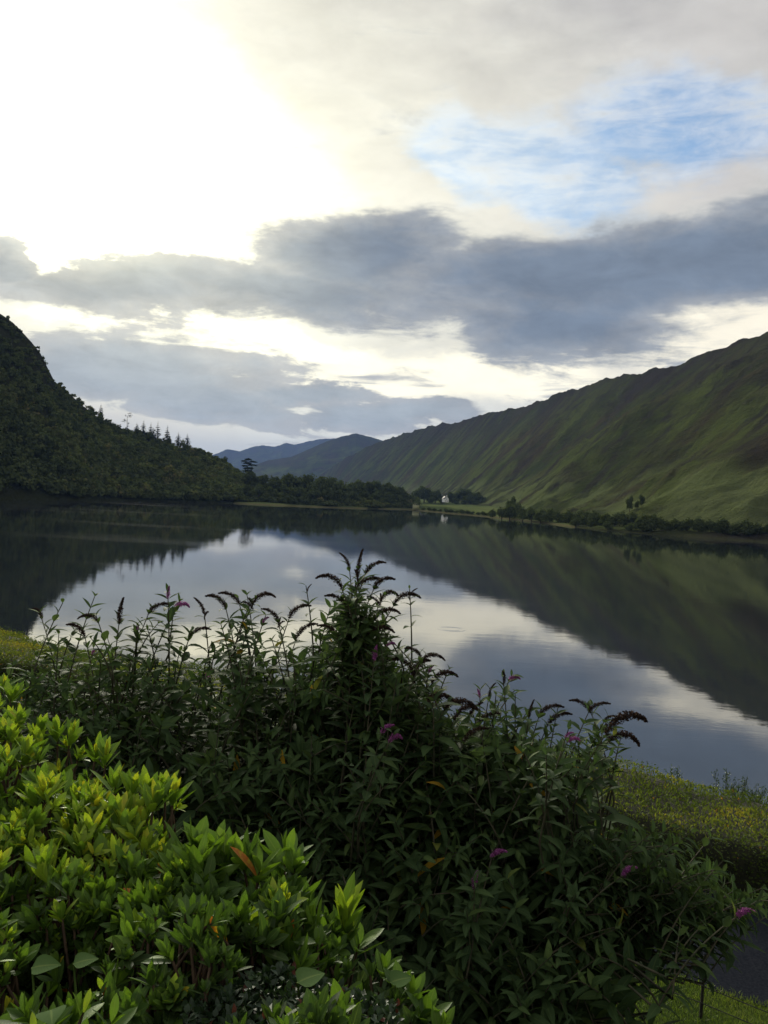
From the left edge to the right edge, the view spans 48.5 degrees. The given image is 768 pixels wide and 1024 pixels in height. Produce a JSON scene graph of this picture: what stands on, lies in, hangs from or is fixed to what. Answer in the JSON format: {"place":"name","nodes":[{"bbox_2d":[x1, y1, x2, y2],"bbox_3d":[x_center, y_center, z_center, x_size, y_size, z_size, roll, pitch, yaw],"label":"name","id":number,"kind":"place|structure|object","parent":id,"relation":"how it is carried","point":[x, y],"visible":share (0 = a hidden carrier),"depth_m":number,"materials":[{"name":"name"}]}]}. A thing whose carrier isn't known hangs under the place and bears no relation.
{"place":"outdoors","nodes":[
{"label":"outdoors","id":0,"kind":"place"},
{"bbox_2d":[0,314,385,508],"bbox_3d":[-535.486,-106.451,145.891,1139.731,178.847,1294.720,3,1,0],"label":"hill","id":1,"kind":"structure","parent":0,"point":[17,492],"depth_m":431.29,"materials":[{"name":"green plant"}]},
{"bbox_2d":[141,423,147,434],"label":"spruce tree","id":2,"kind":"object","parent":1,"relation":"on","point":[143,429],"visible":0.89,"depth_m":578.50,"materials":[{"name":"green plant"}]},
{"bbox_2d":[155,423,161,438],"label":"spruce tree","id":3,"kind":"object","parent":1,"relation":"on","point":[158,433],"visible":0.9,"depth_m":586.88,"materials":[{"name":"green plant"}]},
{"bbox_2d":[162,426,172,443],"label":"spruce tree","id":4,"kind":"object","parent":1,"relation":"on","point":[167,434],"visible":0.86,"depth_m":590.70,"materials":[{"name":"green plant"}]},
{"bbox_2d":[174,432,180,446],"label":"spruce tree","id":5,"kind":"object","parent":1,"relation":"on","point":[177,440],"visible":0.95,"depth_m":595.49,"materials":[{"name":"green plant"}]},
{"bbox_2d":[185,433,191,446],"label":"spruce tree","id":6,"kind":"object","parent":1,"relation":"on","point":[188,442],"visible":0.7,"depth_m":601.66,"materials":[{"name":"green plant"}]},
{"bbox_2d":[0,315,421,507],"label":"woodland","id":7,"kind":"object","parent":1,"relation":"on","point":[85,458],"visible":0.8,"depth_m":454.72,"materials":[{"name":"green plant"}]},
{"bbox_2d":[240,458,257,471],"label":"pine tree","id":8,"kind":"object","parent":1,"relation":"on","point":[246,466],"visible":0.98,"depth_m":598.43,"materials":[{"name":"green plant"}]},
{"bbox_2d":[241,471,256,485],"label":"broadleaf tree","id":9,"kind":"object","parent":1,"relation":"on","point":[246,476],"visible":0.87,"depth_m":582.18,"materials":[{"name":"green plant"}]},
{"bbox_2d":[250,471,262,486],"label":"broadleaf tree","id":10,"kind":"object","parent":1,"relation":"on","point":[259,479],"visible":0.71,"depth_m":587.87,"materials":[{"name":"green plant"}]},
{"bbox_2d":[257,474,269,484],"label":"broadleaf tree","id":11,"kind":"object","parent":1,"relation":"on","point":[266,479],"visible":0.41,"depth_m":597.41,"materials":[{"name":"green plant"}]},
{"bbox_2d":[263,475,283,489],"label":"broadleaf tree","id":12,"kind":"object","parent":1,"relation":"on","point":[275,482],"visible":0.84,"depth_m":581.81,"materials":[{"name":"green plant"}]},
{"bbox_2d":[277,474,287,491],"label":"broadleaf tree","id":13,"kind":"object","parent":1,"relation":"on","point":[283,483],"visible":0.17,"depth_m":597.99,"materials":[{"name":"green plant"}]},
{"bbox_2d":[282,473,305,494],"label":"broadleaf tree","id":14,"kind":"object","parent":1,"relation":"on","point":[291,481],"visible":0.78,"depth_m":582.51,"materials":[{"name":"green plant"}]},
{"bbox_2d":[299,473,318,495],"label":"broadleaf tree","id":15,"kind":"object","parent":1,"relation":"on","point":[307,479],"visible":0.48,"depth_m":586.23,"materials":[{"name":"green plant"}]},
{"bbox_2d":[346,482,359,491],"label":"broadleaf tree","id":16,"kind":"object","parent":1,"relation":"on","point":[351,486],"visible":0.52,"depth_m":607.03,"materials":[{"name":"green plant"}]},
{"bbox_2d":[347,479,363,494],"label":"broadleaf tree","id":17,"kind":"object","parent":1,"relation":"on","point":[359,484],"visible":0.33,"depth_m":616.41,"materials":[{"name":"green plant"}]},
{"bbox_2d":[360,481,370,492],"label":"broadleaf tree","id":18,"kind":"object","parent":1,"relation":"on","point":[364,489],"visible":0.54,"depth_m":635.33,"materials":[{"name":"green plant"}]},
{"bbox_2d":[363,480,378,494],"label":"broadleaf tree","id":19,"kind":"object","parent":1,"relation":"on","point":[372,486],"visible":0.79,"depth_m":637.23,"materials":[{"name":"green plant"}]},
{"bbox_2d":[371,490,383,500],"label":"broadleaf tree","id":20,"kind":"object","parent":1,"relation":"on","point":[378,495],"visible":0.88,"depth_m":602.95,"materials":[{"name":"green plant"}]},
{"bbox_2d":[373,480,386,496],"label":"broadleaf tree","id":21,"kind":"object","parent":1,"relation":"on","point":[377,484],"visible":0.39,"depth_m":646.26,"materials":[{"name":"green plant"}]},
{"bbox_2d":[378,482,393,495],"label":"broadleaf tree","id":22,"kind":"object","parent":1,"relation":"on","point":[387,487],"visible":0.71,"depth_m":646.07,"materials":[{"name":"green plant"}]},
{"bbox_2d":[385,486,400,498],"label":"broadleaf tree","id":23,"kind":"object","parent":1,"relation":"on","point":[394,491],"visible":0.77,"depth_m":646.75,"materials":[{"name":"green plant"}]},
{"bbox_2d":[396,486,405,497],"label":"broadleaf tree","id":24,"kind":"object","parent":1,"relation":"on","point":[401,491],"visible":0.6,"depth_m":651.86,"materials":[{"name":"green plant"}]},
{"bbox_2d":[402,490,412,501],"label":"broadleaf tree","id":25,"kind":"object","parent":1,"relation":"on","point":[407,496],"visible":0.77,"depth_m":653.22,"materials":[{"name":"green plant"}]},
{"bbox_2d":[213,438,334,469],"bbox_3d":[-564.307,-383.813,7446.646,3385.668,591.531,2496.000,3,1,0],"label":"hill","id":26,"kind":"structure","parent":0,"point":[261,453],"depth_m":7642.49,"materials":[{"name":"blue"}]},
{"bbox_2d":[241,433,381,479],"bbox_3d":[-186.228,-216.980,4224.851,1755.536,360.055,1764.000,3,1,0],"label":"hill","id":27,"kind":"structure","parent":0,"point":[319,459],"depth_m":4012.09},
{"bbox_2d":[0,500,767,803],"bbox_3d":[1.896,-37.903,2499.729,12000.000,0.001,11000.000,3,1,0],"label":"water","id":28,"kind":"structure","parent":0,"point":[666,636],"depth_m":76.44,"materials":[{"name":"black liquid"}]},
{"bbox_2d":[487,509,496,517],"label":"shore bush","id":29,"kind":"object","parent":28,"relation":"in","point":[492,513],"visible":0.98,"depth_m":453.61,"materials":[{"name":"green plant"}]},
{"bbox_2d":[496,507,508,518],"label":"shore bush","id":30,"kind":"object","parent":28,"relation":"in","point":[500,511],"visible":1,"depth_m":438.85,"materials":[{"name":"green plant"}]},
{"bbox_2d":[516,506,527,520],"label":"shore bush","id":31,"kind":"object","parent":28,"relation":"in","point":[521,511],"visible":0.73,"depth_m":423.57,"materials":[{"name":"green plant"}]},
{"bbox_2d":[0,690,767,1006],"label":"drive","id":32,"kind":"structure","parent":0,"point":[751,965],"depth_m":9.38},
{"bbox_2d":[0,0,767,454],"label":"sky","id":33,"kind":"structure","parent":0,"point":[238,225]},
{"bbox_2d":[233,499,574,526],"bbox_3d":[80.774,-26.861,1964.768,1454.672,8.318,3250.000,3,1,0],"label":"valley floor","id":34,"kind":"structure","parent":0,"point":[437,505],"depth_m":578.98,"materials":[{"name":"green plant"}]},
{"bbox_2d":[250,484,267,497],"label":"broadleaf tree","id":35,"kind":"object","parent":34,"relation":"on","point":[259,490],"visible":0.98,"depth_m":542.10,"materials":[{"name":"green plant"}]},
{"bbox_2d":[303,477,328,496],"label":"broadleaf tree","id":36,"kind":"object","parent":34,"relation":"on","point":[320,484],"visible":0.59,"depth_m":565.52,"materials":[{"name":"green plant"}]},
{"bbox_2d":[318,477,345,498],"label":"broadleaf tree","id":37,"kind":"object","parent":34,"relation":"on","point":[334,484],"visible":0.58,"depth_m":582.67,"materials":[{"name":"green plant"}]},
{"bbox_2d":[338,480,349,493],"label":"broadleaf tree","id":38,"kind":"object","parent":34,"relation":"on","point":[345,490],"visible":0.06,"depth_m":598.08,"materials":[{"name":"green plant"}]},
{"bbox_2d":[411,488,425,498],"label":"broadleaf tree","id":39,"kind":"object","parent":34,"relation":"on","point":[420,493],"visible":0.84,"depth_m":826.59,"materials":[{"name":"green plant"}]},
{"bbox_2d":[418,486,432,502],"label":"broadleaf tree","id":40,"kind":"object","parent":34,"relation":"on","point":[426,496],"visible":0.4,"depth_m":835.55,"materials":[{"name":"green plant"}]},
{"bbox_2d":[424,487,438,500],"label":"broadleaf tree","id":41,"kind":"object","parent":34,"relation":"on","point":[428,490],"visible":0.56,"depth_m":832.22,"materials":[{"name":"green plant"}]},
{"bbox_2d":[427,496,435,503],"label":"broadleaf tree","id":42,"kind":"object","parent":34,"relation":"on","point":[432,499],"visible":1,"depth_m":798.29,"materials":[{"name":"green plant"}]},
{"bbox_2d":[427,490,441,502],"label":"broadleaf tree","id":43,"kind":"object","parent":34,"relation":"on","point":[437,494],"visible":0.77,"depth_m":827.11,"materials":[{"name":"green plant"}]},
{"bbox_2d":[442,496,448,501],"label":"cottage","id":44,"kind":"structure","parent":34,"relation":"on","point":[445,498],"depth_m":792.17,"materials":[{"name":"stone"}]},
{"bbox_2d":[447,492,458,502],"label":"broadleaf tree","id":45,"kind":"object","parent":34,"relation":"on","point":[450,495],"visible":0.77,"depth_m":848.45,"materials":[{"name":"green plant"}]},
{"bbox_2d":[452,497,459,503],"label":"broadleaf tree","id":46,"kind":"object","parent":34,"relation":"on","point":[455,501],"visible":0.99,"depth_m":808.88,"materials":[{"name":"green plant"}]},
{"bbox_2d":[457,488,471,501],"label":"broadleaf tree","id":47,"kind":"object","parent":34,"relation":"on","point":[463,493],"visible":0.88,"depth_m":846.80,"materials":[{"name":"green plant"}]},
{"bbox_2d":[461,497,468,503],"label":"broadleaf tree","id":48,"kind":"object","parent":34,"relation":"on","point":[465,501],"visible":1,"depth_m":813.54,"materials":[{"name":"green plant"}]},
{"bbox_2d":[468,492,481,502],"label":"broadleaf tree","id":49,"kind":"object","parent":34,"relation":"on","point":[475,496],"visible":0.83,"depth_m":845.52,"materials":[{"name":"green plant"}]},
{"bbox_2d":[478,494,486,502],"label":"broadleaf tree","id":50,"kind":"object","parent":34,"relation":"on","point":[481,498],"visible":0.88,"depth_m":842.52,"materials":[{"name":"green plant"}]},
{"bbox_2d":[503,503,517,519],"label":"shore bush","id":51,"kind":"object","parent":34,"relation":"on","point":[510,511],"visible":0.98,"depth_m":438.41,"materials":[{"name":"green plant"}]},
{"bbox_2d":[505,496,516,506],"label":"broadleaf tree","id":52,"kind":"object","parent":34,"relation":"on","point":[513,500],"visible":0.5,"depth_m":468.70,"materials":[{"name":"green plant"}]},
{"bbox_2d":[511,501,521,517],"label":"shore bush","id":53,"kind":"object","parent":34,"relation":"on","point":[518,507],"visible":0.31,"depth_m":454.02,"materials":[{"name":"green plant"}]},
{"bbox_2d":[524,507,535,521],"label":"shore bush","id":54,"kind":"object","parent":34,"relation":"on","point":[531,512],"visible":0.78,"depth_m":413.83,"materials":[{"name":"green plant"}]},
{"bbox_2d":[532,508,544,522],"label":"shore bush","id":55,"kind":"object","parent":34,"relation":"on","point":[536,516],"visible":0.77,"depth_m":403.97,"materials":[{"name":"green plant"}]},
{"bbox_2d":[552,509,564,522],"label":"shore bush","id":56,"kind":"object","parent":34,"relation":"on","point":[557,516],"visible":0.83,"depth_m":389.02,"materials":[{"name":"green plant"}]},
{"bbox_2d":[179,741,767,1023],"bbox_3d":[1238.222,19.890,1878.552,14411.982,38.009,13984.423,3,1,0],"label":"ground","id":57,"kind":"structure","parent":0,"point":[668,1015],"depth_m":8.59,"materials":[{"name":"green plant"}]},
{"bbox_2d":[0,673,193,1002],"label":"azalea shrub","id":58,"kind":"object","parent":57,"relation":"on","point":[53,815],"visible":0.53,"depth_m":1.61,"materials":[{"name":"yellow plant"}]},
{"bbox_2d":[0,583,234,841],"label":"butterfly bush","id":59,"kind":"object","parent":57,"relation":"on","point":[131,725],"visible":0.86,"depth_m":3.67,"materials":[{"name":"green plant"}]},
{"bbox_2d":[0,858,370,1023],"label":"azalea shrub","id":60,"kind":"object","parent":57,"relation":"on","point":[162,991],"visible":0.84,"depth_m":1.19,"materials":[{"name":"green plant"}]},
{"bbox_2d":[31,954,60,994],"bbox_3d":[-0.430,0.625,1.065,0.033,0.128,0.032,4,1,32],"label":"climber leaf","id":61,"kind":"object","parent":60,"relation":"attached to","point":[43,963],"visible":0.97,"depth_m":1.07,"materials":[{"name":"green plant"}]},
{"bbox_2d":[36,1005,65,1023],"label":"climber leaf","id":62,"kind":"object","parent":60,"relation":"attached to","point":[51,1016],"visible":1,"depth_m":0.94,"materials":[{"name":"green plant"}]},
{"bbox_2d":[73,952,98,994],"bbox_3d":[-0.382,0.628,1.080,0.030,0.127,0.028,3,1,0],"label":"climber leaf","id":63,"kind":"object","parent":60,"relation":"attached to","point":[82,959],"visible":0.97,"depth_m":1.08,"materials":[{"name":"green plant"}]},
{"bbox_2d":[67,816,342,1023],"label":"azalea shrub","id":64,"kind":"object","parent":57,"relation":"on","point":[207,861],"visible":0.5,"depth_m":1.35,"materials":[{"name":"green plant"}]},
{"bbox_2d":[140,583,350,896],"bbox_3d":[-0.570,1.364,3.894,1.143,2.117,1.521,2,1,-29],"label":"butterfly bush","id":65,"kind":"object","parent":57,"relation":"on","point":[240,773],"visible":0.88,"depth_m":3.60,"materials":[{"name":"green plant"}]},
{"bbox_2d":[177,961,404,1023],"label":"box shrub","id":66,"kind":"object","parent":57,"relation":"on","point":[372,1007],"visible":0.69,"depth_m":1.10,"materials":[{"name":"green plant"}]},
{"bbox_2d":[295,967,324,997],"bbox_3d":[-0.099,0.661,1.101,0.038,0.128,0.036,3,1,0],"label":"climber leaf","id":67,"kind":"object","parent":66,"relation":"attached to","point":[307,977],"visible":0.94,"depth_m":1.10,"materials":[{"name":"green plant"}]},
{"bbox_2d":[263,549,478,913],"bbox_3d":[-0.069,1.413,3.884,1.256,2.512,1.521,2,1,-39],"label":"butterfly bush","id":68,"kind":"object","parent":57,"relation":"on","point":[383,713],"visible":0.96,"depth_m":3.52,"materials":[{"name":"green plant"}]},
{"bbox_2d":[289,871,454,1023],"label":"azalea shrub","id":69,"kind":"object","parent":57,"relation":"on","point":[342,923],"visible":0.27,"depth_m":1.35,"materials":[{"name":"green plant"}]},
{"bbox_2d":[389,970,410,988],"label":"climber leaf","id":70,"kind":"object","parent":69,"relation":"attached to","point":[398,978],"visible":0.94,"depth_m":1.29,"materials":[{"name":"green plant"}]},
{"bbox_2d":[0,627,767,898],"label":"hedge","id":71,"kind":"object","parent":57,"relation":"on","point":[738,825],"visible":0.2,"depth_m":12.63,"materials":[{"name":"green plant"}]},
{"bbox_2d":[240,818,681,1023],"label":"butterfly bush","id":72,"kind":"object","parent":57,"relation":"on","point":[455,941],"visible":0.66,"depth_m":3.07,"materials":[{"name":"green plant"}]},
{"bbox_2d":[365,669,560,892],"bbox_3d":[0.280,1.806,3.838,1.010,2.285,1.319,3,1,0],"label":"butterfly bush","id":73,"kind":"object","parent":57,"relation":"on","point":[481,748],"visible":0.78,"depth_m":3.44,"materials":[{"name":"green plant"}]},
{"bbox_2d":[462,698,648,890],"bbox_3d":[0.630,1.920,3.607,0.796,2.374,1.361,3,1,10],"label":"butterfly bush","id":74,"kind":"object","parent":57,"relation":"on","point":[565,796],"visible":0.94,"depth_m":3.36,"materials":[{"name":"green plant"}]},
{"bbox_2d":[508,819,767,1020],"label":"butterfly bush","id":75,"kind":"object","parent":57,"relation":"on","point":[666,919],"visible":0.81,"depth_m":3.14,"materials":[{"name":"green plant"}]},
{"bbox_2d":[663,764,695,787],"bbox_3d":[5.353,5.571,15.721,0.713,1.849,0.536,2,1,-27],"label":"shrub","id":76,"kind":"object","parent":57,"relation":"on","point":[677,771],"visible":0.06,"depth_m":15.71,"materials":[{"name":"green plant"}]},
{"bbox_2d":[634,954,767,1023],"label":"wire fence","id":77,"kind":"object","parent":57,"relation":"on","point":[701,1002],"visible":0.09,"depth_m":8.42,"materials":[{"name":"paint"}]},
{"bbox_2d":[700,768,767,801],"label":"shrub","id":78,"kind":"object","parent":57,"relation":"on","point":[743,785],"visible":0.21,"depth_m":15.44,"materials":[{"name":"green plant"}]},
{"bbox_2d":[744,783,763,803],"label":"shrub","id":79,"kind":"object","parent":57,"relation":"on","point":[754,793],"visible":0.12,"depth_m":14.91,"materials":[{"name":"green plant"}]},
{"bbox_2d":[314,332,767,543],"bbox_3d":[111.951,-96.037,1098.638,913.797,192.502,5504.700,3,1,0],"label":"hill","id":80,"kind":"structure","parent":0,"point":[686,439],"depth_m":627.99,"materials":[{"name":"green plant"}]},
{"bbox_2d":[540,507,555,521],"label":"shore bush","id":81,"kind":"object","parent":80,"relation":"on","point":[547,515],"visible":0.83,"depth_m":398.19,"materials":[{"name":"green plant"}]},
{"bbox_2d":[562,509,572,522],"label":"shore bush","id":82,"kind":"object","parent":80,"relation":"on","point":[567,515],"visible":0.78,"depth_m":378.86,"materials":[{"name":"green plant"}]},
{"bbox_2d":[569,517,580,525],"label":"shore bush","id":83,"kind":"object","parent":80,"relation":"on","point":[576,522],"visible":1,"depth_m":357.27,"materials":[{"name":"green plant"}]},
{"bbox_2d":[569,509,584,525],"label":"shore bush","id":84,"kind":"object","parent":80,"relation":"on","point":[577,514],"visible":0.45,"depth_m":373.94,"materials":[{"name":"green plant"}]},
{"bbox_2d":[579,509,590,525],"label":"shore bush","id":85,"kind":"object","parent":80,"relation":"on","point":[584,518],"visible":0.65,"depth_m":366.34,"materials":[{"name":"green plant"}]},
{"bbox_2d":[587,511,601,525],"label":"shore bush","id":86,"kind":"object","parent":80,"relation":"on","point":[595,516],"visible":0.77,"depth_m":358.76,"materials":[{"name":"green plant"}]},
{"bbox_2d":[598,512,610,524],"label":"shore bush","id":87,"kind":"object","parent":80,"relation":"on","point":[604,517],"visible":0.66,"depth_m":348.95,"materials":[{"name":"green plant"}]},
{"bbox_2d":[606,511,619,525],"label":"shore bush","id":88,"kind":"object","parent":80,"relation":"on","point":[613,519],"visible":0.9,"depth_m":343.71,"materials":[{"name":"green plant"}]},
{"bbox_2d":[616,510,630,525],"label":"shore bush","id":89,"kind":"object","parent":80,"relation":"on","point":[622,518],"visible":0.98,"depth_m":340.36,"materials":[{"name":"green plant"}]},
{"bbox_2d":[626,496,633,511],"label":"broadleaf tree","id":90,"kind":"object","parent":80,"relation":"on","point":[629,502],"visible":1,"depth_m":371.17,"materials":[{"name":"green plant"}]},
{"bbox_2d":[626,512,637,522],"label":"shore bush","id":91,"kind":"object","parent":80,"relation":"on","point":[631,518],"visible":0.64,"depth_m":337.15,"materials":[{"name":"green plant"}]},
{"bbox_2d":[632,512,649,530],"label":"shore bush","id":92,"kind":"object","parent":80,"relation":"on","point":[638,523],"visible":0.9,"depth_m":316.10,"materials":[{"name":"green plant"}]},
{"bbox_2d":[638,494,645,504],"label":"broadleaf tree","id":93,"kind":"object","parent":80,"relation":"on","point":[642,500],"visible":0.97,"depth_m":379.12,"materials":[{"name":"green plant"}]},
{"bbox_2d":[640,513,659,530],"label":"shore bush","id":94,"kind":"object","parent":80,"relation":"on","point":[651,523],"visible":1,"depth_m":313.66,"materials":[{"name":"green plant"}]},
{"bbox_2d":[656,516,670,530],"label":"shore bush","id":95,"kind":"object","parent":80,"relation":"on","point":[662,525],"visible":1,"depth_m":312.03,"materials":[{"name":"green plant"}]},
{"bbox_2d":[668,517,679,529],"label":"shore bush","id":96,"kind":"object","parent":80,"relation":"on","point":[674,523],"visible":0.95,"depth_m":309.95,"materials":[{"name":"green plant"}]},
{"bbox_2d":[678,517,694,530],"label":"shore bush","id":97,"kind":"object","parent":80,"relation":"on","point":[685,524],"visible":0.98,"depth_m":307.43,"materials":[{"name":"green plant"}]},
{"bbox_2d":[689,516,704,530],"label":"shore bush","id":98,"kind":"object","parent":80,"relation":"on","point":[699,524],"visible":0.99,"depth_m":304.67,"materials":[{"name":"green plant"}]},
{"bbox_2d":[704,519,716,531],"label":"shore bush","id":99,"kind":"object","parent":80,"relation":"on","point":[710,525],"visible":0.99,"depth_m":302.76,"materials":[{"name":"green plant"}]},
{"bbox_2d":[714,517,730,533],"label":"shore bush","id":100,"kind":"object","parent":80,"relation":"on","point":[722,524],"visible":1,"depth_m":299.80,"materials":[{"name":"green plant"}]},
{"bbox_2d":[725,522,741,534],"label":"shore bush","id":101,"kind":"object","parent":80,"relation":"on","point":[733,528],"visible":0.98,"depth_m":297.55,"materials":[{"name":"green plant"}]},
{"bbox_2d":[738,518,755,533],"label":"shore bush","id":102,"kind":"object","parent":80,"relation":"on","point":[746,526],"visible":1,"depth_m":294.82,"materials":[{"name":"green plant"}]},
{"bbox_2d":[752,521,764,534],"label":"shore bush","id":103,"kind":"object","parent":80,"relation":"on","point":[757,526],"visible":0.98,"depth_m":293.09,"materials":[{"name":"green plant"}]},
{"bbox_2d":[603,961,767,1023],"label":"grass","id":104,"kind":"structure","parent":0,"point":[747,1001],"depth_m":8.60,"materials":[{"name":"green plant"}]}
]}

